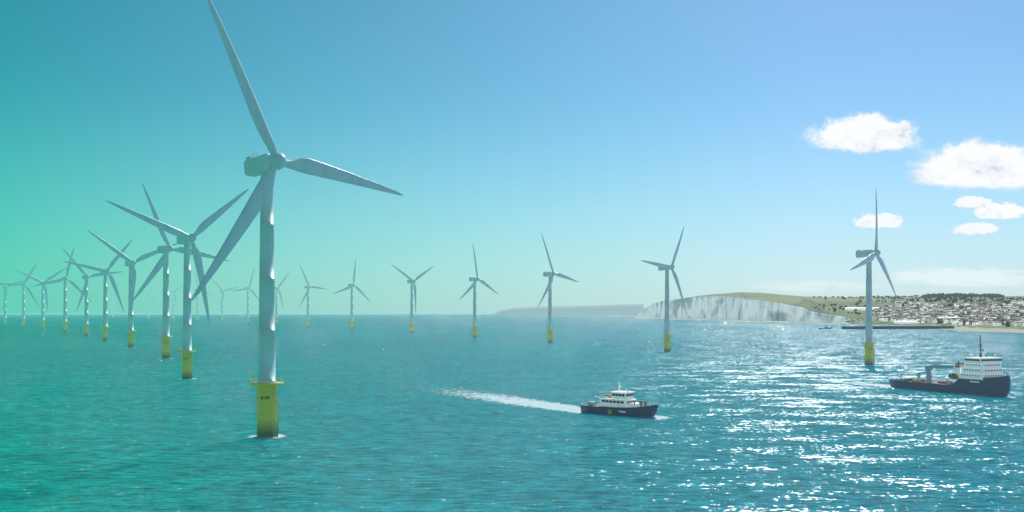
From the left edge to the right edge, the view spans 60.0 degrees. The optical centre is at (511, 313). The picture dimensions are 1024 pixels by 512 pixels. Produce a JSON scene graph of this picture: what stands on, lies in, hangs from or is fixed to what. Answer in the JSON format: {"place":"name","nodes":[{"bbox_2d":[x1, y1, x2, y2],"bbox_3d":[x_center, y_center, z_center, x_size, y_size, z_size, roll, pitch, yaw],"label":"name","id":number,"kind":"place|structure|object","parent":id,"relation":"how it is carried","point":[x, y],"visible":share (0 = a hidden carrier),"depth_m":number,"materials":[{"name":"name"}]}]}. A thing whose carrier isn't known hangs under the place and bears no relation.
{"place":"outdoors","nodes":[
{"label":"outdoors","id":0,"kind":"place"},
{"bbox_2d":[0,313,1023,511],"bbox_3d":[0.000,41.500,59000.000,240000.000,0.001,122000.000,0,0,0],"label":"sea","id":1,"kind":"structure","parent":0,"point":[763,416],"depth_m":345.61,"materials":[{"name":"liquid"}]},
{"bbox_2d":[0,279,28,324],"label":"wind turbine","id":2,"kind":"object","parent":1,"relation":"on","point":[4,303],"visible":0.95,"depth_m":3044.53,"materials":[{"name":"metal"}]},
{"bbox_2d":[0,262,38,326],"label":"wind turbine","id":3,"kind":"object","parent":1,"relation":"on","point":[23,318],"visible":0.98,"depth_m":2644.50,"materials":[{"name":"metal"}]},
{"bbox_2d":[17,267,66,328],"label":"wind turbine","id":4,"kind":"object","parent":1,"relation":"on","point":[44,288],"visible":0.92,"depth_m":2283.13,"materials":[{"name":"metal"}]},
{"bbox_2d":[34,248,90,331],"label":"wind turbine","id":5,"kind":"object","parent":1,"relation":"on","point":[64,320],"visible":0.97,"depth_m":1931.95,"materials":[{"name":"metal"}]},
{"bbox_2d":[63,249,121,335],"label":"wind turbine","id":6,"kind":"object","parent":1,"relation":"on","point":[85,276],"visible":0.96,"depth_m":1619.36,"materials":[{"name":"metal"}]},
{"bbox_2d":[63,239,132,340],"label":"wind turbine","id":7,"kind":"object","parent":1,"relation":"on","point":[105,271],"visible":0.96,"depth_m":1321.30,"materials":[{"name":"metal"}]},
{"bbox_2d":[107,285,122,316],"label":"wind turbine","id":8,"kind":"object","parent":1,"relation":"on","point":[113,293],"visible":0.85,"depth_m":8376.27,"materials":[{"name":"metal"}]},
{"bbox_2d":[88,230,176,347],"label":"wind turbine","id":9,"kind":"object","parent":1,"relation":"on","point":[129,262],"visible":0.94,"depth_m":1066.83,"materials":[{"name":"metal"}]},
{"bbox_2d":[140,279,157,317],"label":"wind turbine","id":10,"kind":"object","parent":1,"relation":"on","point":[148,293],"visible":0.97,"depth_m":7180.78,"materials":[{"name":"metal"}]},
{"bbox_2d":[159,284,182,319],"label":"wind turbine","id":11,"kind":"object","parent":1,"relation":"on","point":[174,296],"visible":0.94,"depth_m":5584.27,"materials":[{"name":"metal"}]},
{"bbox_2d":[106,189,248,378],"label":"wind turbine","id":12,"kind":"object","parent":1,"relation":"on","point":[186,240],"visible":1,"depth_m":556.69,"materials":[{"name":"metal"}]},
{"bbox_2d":[132,183,227,358],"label":"wind turbine","id":13,"kind":"object","parent":1,"relation":"on","point":[163,262],"visible":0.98,"depth_m":808.34,"materials":[{"name":"metal"}]},
{"bbox_2d":[191,273,212,319],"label":"wind turbine","id":14,"kind":"object","parent":1,"relation":"on","point":[197,316],"visible":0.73,"depth_m":5024.88,"materials":[{"name":"metal"}]},
{"bbox_2d":[211,278,237,321],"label":"wind turbine","id":15,"kind":"object","parent":1,"relation":"on","point":[221,307],"visible":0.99,"depth_m":4331.80,"materials":[{"name":"metal"}]},
{"bbox_2d":[231,270,258,322],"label":"wind turbine","id":16,"kind":"object","parent":1,"relation":"on","point":[252,291],"visible":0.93,"depth_m":3589.59,"materials":[{"name":"metal"}]},
{"bbox_2d":[275,273,288,323],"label":"wind turbine","id":17,"kind":"object","parent":1,"relation":"on","point":[276,312],"visible":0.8,"depth_m":3242.73,"materials":[{"name":"metal"}]},
{"bbox_2d":[191,0,403,438],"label":"wind turbine","id":18,"kind":"object","parent":1,"relation":"on","point":[266,166],"visible":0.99,"depth_m":295.04,"materials":[{"name":"metal"}]},
{"bbox_2d":[299,266,328,326],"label":"wind turbine","id":19,"kind":"object","parent":1,"relation":"on","point":[307,318],"visible":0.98,"depth_m":2643.89,"materials":[{"name":"metal"}]},
{"bbox_2d":[333,259,369,328],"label":"wind turbine","id":20,"kind":"object","parent":1,"relation":"on","point":[351,285],"visible":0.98,"depth_m":2283.54,"materials":[{"name":"metal"}]},
{"bbox_2d":[391,264,433,333],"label":"wind turbine","id":21,"kind":"object","parent":1,"relation":"on","point":[412,282],"visible":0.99,"depth_m":1793.38,"materials":[{"name":"metal"}]},
{"bbox_2d":[459,245,498,337],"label":"wind turbine","id":22,"kind":"object","parent":1,"relation":"on","point":[474,326],"visible":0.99,"depth_m":1476.52,"materials":[{"name":"metal"}]},
{"bbox_2d":[440,389,581,412],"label":"boat wake","id":23,"kind":"object","parent":1,"relation":"on","point":[543,404],"visible":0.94,"depth_m":410.50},
{"bbox_2d":[538,233,577,342],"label":"wind turbine","id":24,"kind":"object","parent":1,"relation":"on","point":[549,291],"visible":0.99,"depth_m":1224.17,"materials":[{"name":"metal"}]},
{"bbox_2d":[577,383,669,419],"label":"boat","id":25,"kind":"object","parent":1,"relation":"on","point":[620,403],"visible":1,"depth_m":357.50,"materials":[{"name":"blue metal"}]},
{"bbox_2d":[641,227,686,351],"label":"wind turbine","id":26,"kind":"object","parent":1,"relation":"on","point":[666,268],"visible":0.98,"depth_m":946.91,"materials":[{"name":"metal"}]},
{"bbox_2d":[828,381,890,386],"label":"ship wake","id":27,"kind":"object","parent":1,"relation":"on","point":[881,385],"visible":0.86,"depth_m":513.92,"materials":[{"name":"white liquid"}]},
{"bbox_2d":[850,194,897,364],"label":"wind turbine","id":28,"kind":"object","parent":1,"relation":"on","point":[869,343],"visible":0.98,"depth_m":706.36,"materials":[{"name":"metal"}]},
{"bbox_2d":[841,324,953,328],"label":"harbour breakwater","id":29,"kind":"object","parent":1,"relation":"on","point":[945,326],"visible":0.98,"depth_m":2312.27,"materials":[{"name":"concrete"}]},
{"bbox_2d":[888,335,1015,397],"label":"ship","id":30,"kind":"object","parent":1,"relation":"on","point":[980,376],"visible":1,"depth_m":445.91,"materials":[{"name":"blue metal"}]},
{"bbox_2d":[0,0,1023,312],"label":"sky","id":31,"kind":"structure","parent":0,"point":[605,130],"materials":[{"name":"blue"}]},
{"bbox_2d":[494,304,643,314],"bbox_3d":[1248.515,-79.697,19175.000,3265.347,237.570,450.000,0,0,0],"label":"headland terrain","id":32,"kind":"structure","parent":0,"point":[629,309],"depth_m":18985.76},
{"bbox_2d":[635,292,1023,329],"bbox_3d":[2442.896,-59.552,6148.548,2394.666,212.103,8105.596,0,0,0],"label":"coast terrain","id":33,"kind":"structure","parent":0,"point":[751,306],"depth_m":4946.72,"materials":[{"name":"white stone"}]},
{"bbox_2d":[813,293,1003,297],"bbox_3d":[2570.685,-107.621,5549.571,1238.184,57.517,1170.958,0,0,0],"label":"ridge trees","id":34,"kind":"object","parent":33,"relation":"on","point":[989,295],"visible":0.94,"depth_m":5292.62,"materials":[{"name":"green plant"}]},
{"bbox_2d":[815,296,1023,324],"bbox_3d":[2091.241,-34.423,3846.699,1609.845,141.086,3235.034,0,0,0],"label":"town trees","id":35,"kind":"object","parent":33,"relation":"on","point":[960,298],"visible":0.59,"depth_m":3880.92,"materials":[{"name":"green plant"}]},
{"bbox_2d":[845,299,1023,326],"bbox_3d":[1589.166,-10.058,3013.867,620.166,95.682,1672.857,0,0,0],"label":"town houses","id":36,"kind":"structure","parent":33,"relation":"on","point":[991,313],"depth_m":3029.93,"materials":[{"name":"white brick"}]},
{"bbox_2d":[635,317,1023,332],"bbox_3d":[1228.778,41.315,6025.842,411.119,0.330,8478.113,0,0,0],"label":"shingle beach","id":37,"kind":"structure","parent":0,"point":[989,330],"depth_m":3203.05,"materials":[{"name":"beige gravel"}]},
{"bbox_2d":[806,112,918,152],"bbox_3d":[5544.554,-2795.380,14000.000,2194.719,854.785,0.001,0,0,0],"label":"cloud","id":38,"kind":"structure","parent":0,"point":[872,132],"depth_m":14000.00,"materials":[{"name":"white"}]},
{"bbox_2d":[853,213,901,227],"bbox_3d":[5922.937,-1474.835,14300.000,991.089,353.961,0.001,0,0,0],"label":"cloud","id":39,"kind":"structure","parent":0,"point":[885,220],"depth_m":14300.00,"materials":[{"name":"white"}]},
{"bbox_2d":[909,139,1023,189],"bbox_3d":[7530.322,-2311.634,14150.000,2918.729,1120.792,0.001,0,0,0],"label":"cloud","id":40,"kind":"structure","parent":0,"point":[971,163],"depth_m":14150.00,"materials":[{"name":"white"}]},
{"bbox_2d":[953,196,991,208],"bbox_3d":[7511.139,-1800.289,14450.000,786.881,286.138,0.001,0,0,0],"label":"cloud","id":41,"kind":"structure","parent":0,"point":[972,202],"depth_m":14450.00,"materials":[{"name":"white"}]},
{"bbox_2d":[952,222,997,234],"bbox_3d":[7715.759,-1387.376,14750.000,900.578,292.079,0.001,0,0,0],"label":"cloud","id":42,"kind":"structure","parent":0,"point":[976,228],"depth_m":14750.00,"materials":[{"name":"white"}]},
{"bbox_2d":[974,202,1023,218],"bbox_3d":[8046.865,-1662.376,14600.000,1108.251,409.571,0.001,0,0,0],"label":"cloud","id":43,"kind":"structure","parent":0,"point":[993,210],"depth_m":14600.00,"materials":[{"name":"white"}]}
]}

